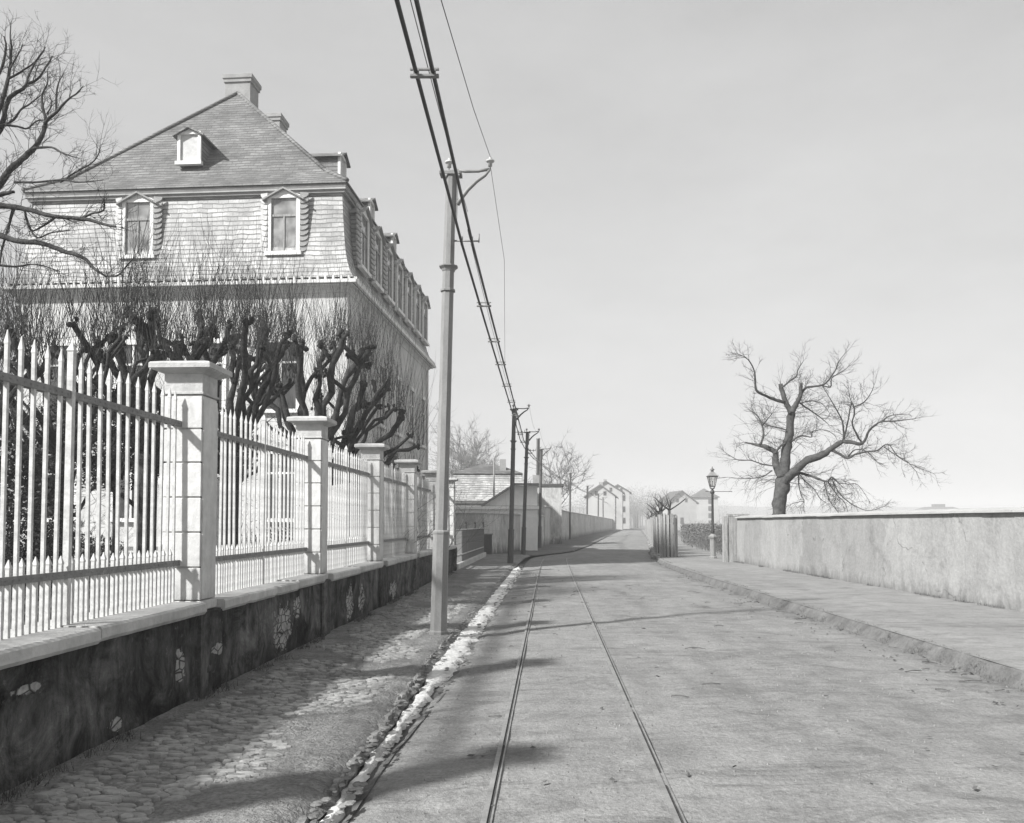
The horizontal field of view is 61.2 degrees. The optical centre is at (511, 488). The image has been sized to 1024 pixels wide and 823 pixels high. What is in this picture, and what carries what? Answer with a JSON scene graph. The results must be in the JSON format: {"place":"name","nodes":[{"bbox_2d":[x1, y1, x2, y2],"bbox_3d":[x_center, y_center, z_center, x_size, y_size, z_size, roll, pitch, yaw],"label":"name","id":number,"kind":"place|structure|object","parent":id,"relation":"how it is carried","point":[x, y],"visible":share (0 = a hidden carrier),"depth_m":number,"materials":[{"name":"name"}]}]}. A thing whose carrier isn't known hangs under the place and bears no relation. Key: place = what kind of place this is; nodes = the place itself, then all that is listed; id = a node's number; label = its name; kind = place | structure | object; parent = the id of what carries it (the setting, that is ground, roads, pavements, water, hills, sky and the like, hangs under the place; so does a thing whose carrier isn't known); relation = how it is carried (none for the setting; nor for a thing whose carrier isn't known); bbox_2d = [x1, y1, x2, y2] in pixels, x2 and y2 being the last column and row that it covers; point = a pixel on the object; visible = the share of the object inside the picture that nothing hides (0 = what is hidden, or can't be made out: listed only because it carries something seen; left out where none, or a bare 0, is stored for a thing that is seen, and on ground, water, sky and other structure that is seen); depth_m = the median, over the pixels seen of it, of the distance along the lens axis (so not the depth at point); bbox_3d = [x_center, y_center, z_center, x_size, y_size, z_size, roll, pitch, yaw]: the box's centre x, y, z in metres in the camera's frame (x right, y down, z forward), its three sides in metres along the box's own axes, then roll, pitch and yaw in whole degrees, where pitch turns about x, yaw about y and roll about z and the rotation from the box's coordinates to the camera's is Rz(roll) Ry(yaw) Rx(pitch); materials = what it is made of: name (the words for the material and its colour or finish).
{"place":"outdoors","nodes":[
{"label":"outdoors","id":0,"kind":"place"},
{"bbox_2d":[0,554,530,822],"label":"pavement","id":1,"kind":"structure","parent":0,"point":[296,779],"depth_m":5.94,"materials":[{"name":"cobblestone"},{"name":"dirt"}]},
{"bbox_2d":[0,585,486,822],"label":"paving setts","id":2,"kind":"structure","parent":1,"relation":"on","point":[78,791],"depth_m":5.97,"materials":[{"name":"stone"}]},
{"bbox_2d":[429,157,494,634],"bbox_3d":[-0.696,-1.250,11.886,0.750,6.700,0.250,1,-2,3],"label":"tram pole","id":3,"kind":"object","parent":1,"relation":"on","point":[440,559],"visible":0.85,"depth_m":11.82,"materials":[{"name":"metal"}]},
{"bbox_2d":[441,0,489,154],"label":"telegraph wire","id":4,"kind":"object","parent":3,"relation":"attached to","point":[462,70],"visible":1,"depth_m":7.84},
{"bbox_2d":[491,172,504,317],"bbox_3d":[-0.169,-3.681,16.013,0.131,1.260,8.094,0,-2,1],"label":"feeder wire","id":5,"kind":"object","parent":3,"relation":"attached to","point":[504,260],"visible":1,"depth_m":15.06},
{"bbox_2d":[394,0,606,502],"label":"overhead line","id":6,"kind":"object","parent":3,"relation":"hanging from","point":[431,75],"visible":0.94,"depth_m":9.04,"materials":[{"name":"metal"}]},
{"bbox_2d":[455,521,485,569],"bbox_3d":[-1.565,2.098,32.687,0.320,1.720,11.000,0,-2,3],"label":"railing","id":7,"kind":"object","parent":1,"relation":"on","point":[470,552],"visible":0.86,"depth_m":31.52,"materials":[{"name":"stone"}]},
{"bbox_2d":[0,560,1002,804],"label":"weeds","id":8,"kind":"object","parent":1,"relation":"on","point":[226,685],"visible":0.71,"depth_m":7.29,"materials":[{"name":"grey plant"}]},
{"bbox_2d":[507,404,530,562],"bbox_3d":[0.240,-0.127,32.217,0.760,6.064,0.253,1,-2,3],"label":"tram pole","id":9,"kind":"object","parent":1,"relation":"on","point":[510,558],"visible":0.88,"depth_m":32.15,"materials":[{"name":"metal"}]},
{"bbox_2d":[6,525,683,564],"bbox_3d":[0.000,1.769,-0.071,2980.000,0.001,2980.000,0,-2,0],"label":"ground","id":10,"kind":"structure","parent":0,"point":[525,560],"depth_m":50.26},
{"bbox_2d":[3,558,119,630],"bbox_3d":[-23.325,2.033,14.931,43.350,0.108,50.000,0,-2,0],"label":"garden","id":11,"kind":"object","parent":10,"relation":"on","point":[50,608],"depth_m":14.35,"materials":[{"name":"plant"}]},
{"bbox_2d":[0,440,75,619],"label":"evergreen bush","id":12,"kind":"object","parent":11,"relation":"on","point":[9,537],"visible":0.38,"depth_m":12.90,"materials":[{"name":"black plant"}]},
{"bbox_2d":[0,216,78,488],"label":"pollarded tree","id":13,"kind":"object","parent":11,"relation":"on","point":[13,389],"visible":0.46,"depth_m":12.66,"materials":[{"name":"grey plant"}]},
{"bbox_2d":[0,249,136,592],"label":"pollarded tree","id":14,"kind":"object","parent":11,"relation":"on","point":[65,379],"visible":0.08,"depth_m":17.40,"materials":[{"name":"grey plant"}]},
{"bbox_2d":[9,473,133,601],"bbox_3d":[-8.149,0.645,16.238,3.469,2.918,4.050,-1,-3,30],"label":"bare shrub","id":15,"kind":"object","parent":11,"relation":"on","point":[94,545],"visible":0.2,"depth_m":16.61,"materials":[{"name":"plant"}]},
{"bbox_2d":[19,530,128,592],"bbox_3d":[-8.600,1.468,16.939,2.295,1.350,1.917,-1,-3,25],"label":"evergreen bush","id":16,"kind":"object","parent":11,"relation":"on","point":[91,546],"visible":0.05,"depth_m":16.96,"materials":[{"name":"black plant"}]},
{"bbox_2d":[0,7,168,302],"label":"bare tree","id":17,"kind":"object","parent":11,"relation":"on","point":[7,173],"visible":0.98,"depth_m":13.18,"materials":[{"name":"grey plant"}]},
{"bbox_2d":[26,383,163,604],"bbox_3d":[-7.010,0.151,15.207,3.015,4.019,1.622,0,-2,0],"label":"tree","id":18,"kind":"object","parent":11,"relation":"on","point":[113,477],"visible":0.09,"depth_m":15.06,"materials":[{"name":"black plant"}]},
{"bbox_2d":[0,196,210,556],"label":"pollarded tree","id":19,"kind":"object","parent":11,"relation":"on","point":[133,375],"visible":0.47,"depth_m":13.23,"materials":[{"name":"black plant"}]},
{"bbox_2d":[89,544,157,586],"bbox_3d":[-8.604,1.723,19.186,1.800,0.950,0.480,0,-2,-6],"label":"garden bench","id":20,"kind":"object","parent":11,"relation":"on","point":[130,548],"visible":0.05,"depth_m":19.40,"materials":[{"name":"white wood"}]},
{"bbox_2d":[11,193,258,579],"bbox_3d":[-6.320,-1.323,14.635,4.481,6.913,3.218,0,-2,0],"label":"pollarded tree","id":21,"kind":"object","parent":11,"relation":"on","point":[207,335],"visible":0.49,"depth_m":14.43,"materials":[{"name":"black plant"}]},
{"bbox_2d":[131,217,330,553],"bbox_3d":[-5.400,-1.403,16.448,3.961,7.218,3.478,0,-2,0],"label":"pollarded tree","id":22,"kind":"object","parent":11,"relation":"on","point":[259,396],"visible":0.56,"depth_m":16.30,"materials":[{"name":"black plant"}]},
{"bbox_2d":[217,407,274,480],"bbox_3d":[-6.352,0.262,18.004,2.514,4.019,1.621,0,-2,0],"label":"tree","id":23,"kind":"object","parent":11,"relation":"on","point":[243,444],"visible":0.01,"depth_m":18.12,"materials":[{"name":"black plant"}]},
{"bbox_2d":[216,489,293,543],"bbox_3d":[-6.062,0.954,20.244,3.238,2.620,2.691,-2,-3,41],"label":"bare shrub","id":24,"kind":"object","parent":11,"relation":"on","point":[256,527],"visible":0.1,"depth_m":20.19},
{"bbox_2d":[255,522,292,542],"bbox_3d":[-5.838,1.604,22.456,1.950,1.517,1.812,0,-2,0],"label":"evergreen bush","id":25,"kind":"object","parent":11,"relation":"on","point":[278,534],"visible":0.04,"depth_m":22.46,"materials":[{"name":"grey plant"}]},
{"bbox_2d":[225,243,407,487],"bbox_3d":[-4.490,-1.516,19.621,4.220,7.697,3.622,0,-2,0],"label":"pollarded tree","id":26,"kind":"object","parent":11,"relation":"on","point":[355,369],"visible":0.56,"depth_m":19.51,"materials":[{"name":"grey plant"}]},
{"bbox_2d":[282,287,438,508],"bbox_3d":[-3.488,-1.252,20.786,4.267,7.263,2.742,0,-2,0],"label":"pollarded tree","id":27,"kind":"object","parent":11,"relation":"on","point":[384,389],"visible":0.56,"depth_m":20.68,"materials":[{"name":"grey plant"}]},
{"bbox_2d":[335,407,449,533],"bbox_3d":[-3.599,-0.092,24.354,3.226,5.231,2.774,1,-3,-27],"label":"pollarded tree","id":28,"kind":"object","parent":11,"relation":"on","point":[395,457],"visible":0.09,"depth_m":24.23,"materials":[{"name":"grey plant"}]},
{"bbox_2d":[332,474,477,574],"bbox_3d":[-2.852,0.719,19.904,4.216,3.064,2.633,-1,-2,22],"label":"bare shrub","id":29,"kind":"object","parent":11,"relation":"on","point":[430,534],"visible":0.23,"depth_m":19.70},
{"bbox_2d":[418,465,512,560],"bbox_3d":[-1.801,0.717,23.617,3.703,3.365,3.757,0,-2,0],"label":"bare shrub","id":30,"kind":"object","parent":11,"relation":"on","point":[466,515],"visible":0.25,"depth_m":24.38,"materials":[{"name":"plant"}]},
{"bbox_2d":[0,73,435,566],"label":"mansard house","id":31,"kind":"structure","parent":10,"relation":"on","point":[237,157],"depth_m":27.86,"materials":[{"name":"stone"}]},
{"bbox_2d":[41,340,80,407],"bbox_3d":[-14.391,-3.519,27.626,1.360,2.380,0.130,0,-2,4],"label":"window","id":32,"kind":"structure","parent":31,"relation":"in","point":[56,361],"depth_m":27.68,"materials":[{"name":"grey glass"}]},
{"bbox_2d":[47,454,76,521],"bbox_3d":[-14.391,-0.071,27.488,1.360,2.280,0.130,0,-2,4],"label":"window","id":33,"kind":"structure","parent":31,"relation":"in","point":[48,454],"depth_m":27.44,"materials":[{"name":"white glass"}]},
{"bbox_2d":[110,451,139,521],"bbox_3d":[-12.019,-0.079,27.303,1.360,2.280,0.130,0,-2,4],"label":"window","id":34,"kind":"structure","parent":31,"relation":"in","point":[131,493],"depth_m":27.34,"materials":[{"name":"white glass"}]},
{"bbox_2d":[113,339,149,414],"bbox_3d":[-12.019,-3.526,27.441,1.360,2.380,0.130,0,-2,4],"label":"window","id":35,"kind":"structure","parent":31,"relation":"in","point":[129,346],"depth_m":27.50,"materials":[{"name":"grey glass"}]},
{"bbox_2d":[187,338,226,413],"bbox_3d":[-9.606,-3.534,27.253,1.360,2.380,0.130,0,-2,4],"label":"window","id":36,"kind":"structure","parent":31,"relation":"in","point":[222,388],"depth_m":27.24,"materials":[{"name":"white glass"}]},
{"bbox_2d":[216,474,219,546],"bbox_3d":[-9.602,0.750,27.121,1.380,2.530,0.110,0,-2,4],"label":"door","id":37,"kind":"structure","parent":31,"relation":"in","point":[218,484],"depth_m":27.09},
{"bbox_2d":[260,449,296,521],"bbox_3d":[-7.233,-0.094,26.930,1.360,2.280,0.130,0,-2,4],"label":"window","id":38,"kind":"structure","parent":31,"relation":"in","point":[286,449],"depth_m":26.97,"materials":[{"name":"white glass"}]},
{"bbox_2d":[260,338,298,412],"bbox_3d":[-7.233,-3.541,27.068,1.360,2.380,0.130,0,-2,4],"label":"window","id":39,"kind":"structure","parent":31,"relation":"in","point":[292,391],"depth_m":27.08,"materials":[{"name":"grey glass"}]},
{"bbox_2d":[357,452,360,521],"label":"window","id":40,"kind":"structure","parent":31,"relation":"in","point":[358,452],"depth_m":28.06,"materials":[{"name":"white glass"}]},
{"bbox_2d":[356,344,367,420],"bbox_3d":[-4.932,-3.474,28.738,0.130,2.380,1.260,0,-2,4],"label":"window","id":41,"kind":"structure","parent":31,"relation":"in","point":[359,377],"depth_m":28.68,"materials":[{"name":"grey glass"}]},
{"bbox_2d":[377,360,387,429],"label":"window","id":42,"kind":"structure","parent":31,"relation":"in","point":[381,425],"depth_m":31.47,"materials":[{"name":"grey glass"}]},
{"bbox_2d":[394,374,402,437],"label":"window","id":43,"kind":"structure","parent":31,"relation":"in","point":[395,413],"depth_m":34.27,"materials":[{"name":"grey glass"}]},
{"bbox_2d":[408,385,415,443],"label":"window","id":44,"kind":"structure","parent":31,"relation":"in","point":[412,389],"depth_m":37.08,"materials":[{"name":"grey glass"}]},
{"bbox_2d":[417,394,426,448],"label":"window","id":45,"kind":"structure","parent":31,"relation":"in","point":[423,428],"depth_m":39.62,"materials":[{"name":"grey glass"}]},
{"bbox_2d":[0,545,456,792],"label":"garden wall","id":46,"kind":"structure","parent":10,"relation":"on","point":[67,692],"depth_m":6.47,"materials":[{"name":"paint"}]},
{"bbox_2d":[0,329,181,639],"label":"iron fence","id":47,"kind":"object","parent":46,"relation":"on","point":[130,590],"visible":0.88,"depth_m":5.88,"materials":[{"name":"metal"}]},
{"bbox_2d":[148,361,231,608],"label":"fence pillar","id":48,"kind":"structure","parent":46,"relation":"on","point":[194,384],"depth_m":7.45,"materials":[{"name":"stone"}]},
{"bbox_2d":[215,406,307,593],"bbox_3d":[-2.765,0.128,9.529,0.070,1.901,3.530,0,-2,3],"label":"iron fence","id":49,"kind":"object","parent":46,"relation":"on","point":[263,561],"visible":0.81,"depth_m":9.49,"materials":[{"name":"metal"}]},
{"bbox_2d":[286,416,336,578],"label":"fence pillar","id":50,"kind":"structure","parent":46,"relation":"on","point":[313,430],"depth_m":11.30,"materials":[{"name":"stone"}]},
{"bbox_2d":[327,445,369,569],"bbox_3d":[-2.592,0.283,13.386,0.070,1.901,3.530,0,-2,3],"label":"iron fence","id":51,"kind":"object","parent":46,"relation":"on","point":[344,549],"visible":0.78,"depth_m":13.45,"materials":[{"name":"metal"}]},
{"bbox_2d":[354,443,389,564],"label":"fence pillar","id":52,"kind":"structure","parent":46,"relation":"on","point":[372,454],"depth_m":15.16,"materials":[{"name":"stone"}]},
{"bbox_2d":[383,463,405,557],"bbox_3d":[-2.417,0.437,17.253,0.070,1.901,3.530,0,-2,3],"label":"iron fence","id":53,"kind":"object","parent":46,"relation":"on","point":[394,509],"visible":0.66,"depth_m":17.63,"materials":[{"name":"metal"}]},
{"bbox_2d":[394,459,421,553],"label":"fence pillar","id":54,"kind":"structure","parent":46,"relation":"on","point":[408,467],"depth_m":19.01,"materials":[{"name":"stone"}]},
{"bbox_2d":[417,474,430,550],"bbox_3d":[-2.244,0.591,21.100,0.070,1.901,3.530,0,-2,3],"label":"iron fence","id":55,"kind":"object","parent":46,"relation":"on","point":[423,486],"visible":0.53,"depth_m":21.83,"materials":[{"name":"metal"}]},
{"bbox_2d":[421,470,436,548],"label":"fence pillar","id":56,"kind":"structure","parent":46,"relation":"on","point":[430,475],"depth_m":22.91,"materials":[{"name":"stone"}]},
{"bbox_2d":[428,407,530,481],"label":"bare tree","id":57,"kind":"object","parent":10,"relation":"on","point":[466,457],"visible":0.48,"depth_m":91.86,"materials":[{"name":"grey plant"}]},
{"bbox_2d":[452,459,523,502],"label":"house","id":58,"kind":"structure","parent":10,"relation":"on","point":[480,476],"depth_m":56.49,"materials":[{"name":"paint"}]},
{"bbox_2d":[455,459,538,550],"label":"outbuilding","id":59,"kind":"structure","parent":10,"relation":"on","point":[494,503],"depth_m":47.48,"materials":[{"name":"grey wood"}]},
{"bbox_2d":[455,512,544,553],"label":"garden wall","id":60,"kind":"structure","parent":10,"relation":"on","point":[499,525],"depth_m":42.52,"materials":[{"name":"concrete"}]},
{"bbox_2d":[529,438,563,543],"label":"boiler house","id":61,"kind":"structure","parent":10,"relation":"on","point":[552,495],"depth_m":62.01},
{"bbox_2d":[522,464,572,508],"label":"bare tree","id":62,"kind":"object","parent":10,"relation":"on","point":[550,480],"visible":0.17,"depth_m":91.75,"materials":[{"name":"grey plant"}]},
{"bbox_2d":[498,529,619,555],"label":"verge","id":63,"kind":"structure","parent":10,"relation":"on","point":[573,544],"depth_m":58.29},
{"bbox_2d":[484,534,492,554],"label":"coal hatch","id":64,"kind":"object","parent":63,"relation":"on","point":[488,544],"visible":0.39,"depth_m":40.75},
{"bbox_2d":[520,428,539,554],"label":"tram pole","id":65,"kind":"object","parent":63,"relation":"on","point":[523,538],"visible":0.94,"depth_m":41.55,"materials":[{"name":"metal"}]},
{"bbox_2d":[538,446,550,547],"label":"tram pole","id":66,"kind":"object","parent":63,"relation":"on","point":[540,504],"visible":0.95,"depth_m":51.65,"materials":[{"name":"metal"}]},
{"bbox_2d":[569,471,576,538],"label":"tram pole","id":67,"kind":"object","parent":63,"relation":"on","point":[571,476],"visible":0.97,"depth_m":78.82,"materials":[{"name":"metal"}]},
{"bbox_2d":[586,484,593,513],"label":"tram pole","id":68,"kind":"object","parent":63,"relation":"on","point":[587,500],"visible":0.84,"depth_m":110.62,"materials":[{"name":"metal"}]},
{"bbox_2d":[529,430,599,503],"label":"bare tree","id":69,"kind":"object","parent":10,"relation":"on","point":[561,474],"visible":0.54,"depth_m":96.89,"materials":[{"name":"grey plant"}]},
{"bbox_2d":[542,505,611,545],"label":"street wall","id":70,"kind":"structure","parent":10,"relation":"on","point":[583,524],"depth_m":88.31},
{"bbox_2d":[584,482,617,529],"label":"town house","id":71,"kind":"structure","parent":10,"relation":"on","point":[609,507],"depth_m":181.56,"materials":[{"name":"paint"}]},
{"bbox_2d":[602,497,606,516],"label":"tram pole","id":72,"kind":"object","parent":10,"relation":"on","point":[603,502],"visible":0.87,"depth_m":169.94,"materials":[{"name":"metal"}]},
{"bbox_2d":[588,479,624,529],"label":"town house","id":73,"kind":"structure","parent":10,"relation":"on","point":[617,492],"depth_m":202.10,"materials":[{"name":"white stone"}]},
{"bbox_2d":[615,484,631,528],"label":"town house","id":74,"kind":"structure","parent":10,"relation":"on","point":[626,510],"depth_m":225.24,"materials":[{"name":"white stone"}]},
{"bbox_2d":[562,485,704,527],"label":"wood","id":75,"kind":"object","parent":10,"relation":"on","point":[635,522],"visible":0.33,"depth_m":344.13,"materials":[{"name":"plant"}]},
{"bbox_2d":[691,489,718,525],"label":"villa","id":76,"kind":"object","parent":10,"relation":"on","point":[702,497],"visible":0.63,"depth_m":249.80,"materials":[{"name":"paint"}]},
{"bbox_2d":[718,495,907,523],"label":"wood","id":77,"kind":"object","parent":10,"relation":"on","point":[786,508],"visible":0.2,"depth_m":430.11,"materials":[{"name":"grey plant"}]},
{"bbox_2d":[708,337,944,514],"bbox_3d":[10.656,-1.237,29.463,7.778,8.352,4.548,-1,-3,29],"label":"bare tree","id":78,"kind":"object","parent":10,"relation":"on","point":[786,475],"visible":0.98,"depth_m":29.83,"materials":[{"name":"grey plant"}]},
{"bbox_2d":[641,529,1023,670],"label":"footpath","id":79,"kind":"structure","parent":10,"relation":"on","point":[988,632],"depth_m":14.64,"materials":[{"name":"concrete"}]},
{"bbox_2d":[649,518,650,539],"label":"tree guard","id":80,"kind":"object","parent":79,"relation":"on","point":[649,528],"visible":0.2,"depth_m":71.78,"materials":[{"name":"grey paint"}]},
{"bbox_2d":[653,516,653,546],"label":"tree guard","id":81,"kind":"object","parent":79,"relation":"on","point":[653,531],"visible":0.15,"depth_m":50.80,"materials":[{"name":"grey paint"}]},
{"bbox_2d":[647,540,660,558],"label":"edge stones","id":82,"kind":"object","parent":79,"relation":"on","point":[653,553],"visible":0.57,"depth_m":43.01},
{"bbox_2d":[654,515,660,552],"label":"tree guard","id":83,"kind":"object","parent":79,"relation":"on","point":[657,527],"visible":0.38,"depth_m":41.23,"materials":[{"name":"grey paint"}]},
{"bbox_2d":[642,495,677,514],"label":"street tree","id":84,"kind":"object","parent":79,"relation":"on","point":[658,505],"visible":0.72,"depth_m":46.01,"materials":[{"name":"grey plant"}]},
{"bbox_2d":[654,491,668,514],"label":"street tree","id":85,"kind":"object","parent":79,"relation":"on","point":[661,509],"visible":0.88,"depth_m":41.46,"materials":[{"name":"grey plant"}]},
{"bbox_2d":[661,513,677,556],"bbox_3d":[6.692,1.993,36.850,0.687,1.842,0.692,0,-2,0],"label":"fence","id":86,"kind":"object","parent":79,"relation":"on","point":[665,545],"visible":0.92,"depth_m":36.60,"materials":[{"name":"grey wood"}]},
{"bbox_2d":[649,489,692,556],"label":"street tree","id":87,"kind":"object","parent":79,"relation":"on","point":[669,508],"visible":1,"depth_m":36.84,"materials":[{"name":"black plant"}]},
{"bbox_2d":[678,517,721,553],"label":"hedge","id":88,"kind":"object","parent":79,"relation":"on","point":[697,533],"visible":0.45,"depth_m":47.85,"materials":[{"name":"grey plant"}]},
{"bbox_2d":[705,466,731,558],"bbox_3d":[8.360,0.979,34.989,1.080,3.740,0.400,0,-2,0],"label":"street lamp","id":89,"kind":"object","parent":79,"relation":"on","point":[712,536],"visible":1,"depth_m":34.92,"materials":[{"name":"black metal"}]},
{"bbox_2d":[722,514,749,561],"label":"plank gate","id":90,"kind":"structure","parent":79,"relation":"on","point":[729,541],"depth_m":31.69,"materials":[{"name":"wood"}]},
{"bbox_2d":[735,507,1023,611],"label":"boundary wall","id":91,"kind":"structure","parent":10,"relation":"on","point":[975,555],"depth_m":17.89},
{"bbox_2d":[915,504,959,509],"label":"villa","id":92,"kind":"object","parent":10,"relation":"on","point":[937,506],"visible":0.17,"depth_m":432.56,"materials":[{"name":"grey"}]},
{"bbox_2d":[448,478,458,544],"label":"fence pillar","id":93,"kind":"structure","parent":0,"point":[451,494],"depth_m":26.75,"materials":[{"name":"stone"}]},
{"bbox_2d":[0,0,1023,522],"label":"sky","id":94,"kind":"structure","parent":0,"point":[673,181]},
{"bbox_2d":[654,490,698,529],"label":"town house","id":95,"kind":"structure","parent":0,"point":[685,510],"depth_m":215.44,"materials":[{"name":"paint"}]},
{"bbox_2d":[348,528,1023,822],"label":"road","id":96,"kind":"structure","parent":0,"point":[694,741],"depth_m":6.77,"materials":[{"name":"gravel"}]},
{"bbox_2d":[317,564,524,822],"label":"gutter bed","id":97,"kind":"object","parent":96,"relation":"on","point":[374,776],"visible":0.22,"depth_m":6.19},
{"bbox_2d":[296,564,523,822],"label":"gutter stones","id":98,"kind":"object","parent":97,"relation":"on","point":[354,762],"visible":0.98,"depth_m":6.13,"materials":[{"name":"stone"}]},
{"bbox_2d":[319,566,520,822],"bbox_3d":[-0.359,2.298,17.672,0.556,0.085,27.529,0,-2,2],"label":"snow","id":99,"kind":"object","parent":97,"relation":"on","point":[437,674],"visible":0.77,"depth_m":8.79,"materials":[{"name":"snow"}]},
{"bbox_2d":[480,553,554,822],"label":"tram rail","id":100,"kind":"object","parent":96,"relation":"on","point":[491,799],"visible":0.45,"depth_m":6.31,"materials":[{"name":"metal"}]},
{"bbox_2d":[566,550,686,822],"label":"tram rail","id":101,"kind":"object","parent":96,"relation":"on","point":[675,811],"visible":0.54,"depth_m":6.27,"materials":[{"name":"metal"}]},
{"bbox_2d":[439,570,1023,805],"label":"dead leaves","id":102,"kind":"object","parent":96,"relation":"on","point":[613,779],"visible":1,"depth_m":9.16,"materials":[{"name":"black plant"}]},
{"bbox_2d":[644,534,1023,690],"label":"kerb","id":103,"kind":"structure","parent":96,"relation":"on","point":[904,643],"depth_m":11.34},
{"bbox_2d":[656,557,1022,690],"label":"kerb grass","id":104,"kind":"structure","parent":103,"relation":"on","point":[976,666],"depth_m":11.41,"materials":[{"name":"plant"}]},
{"bbox_2d":[562,505,979,524],"bbox_3d":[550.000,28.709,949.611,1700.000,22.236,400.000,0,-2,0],"label":"hill","id":105,"kind":"structure","parent":0,"point":[753,511],"depth_m":865.98,"materials":[{"name":"grey"}]}
]}

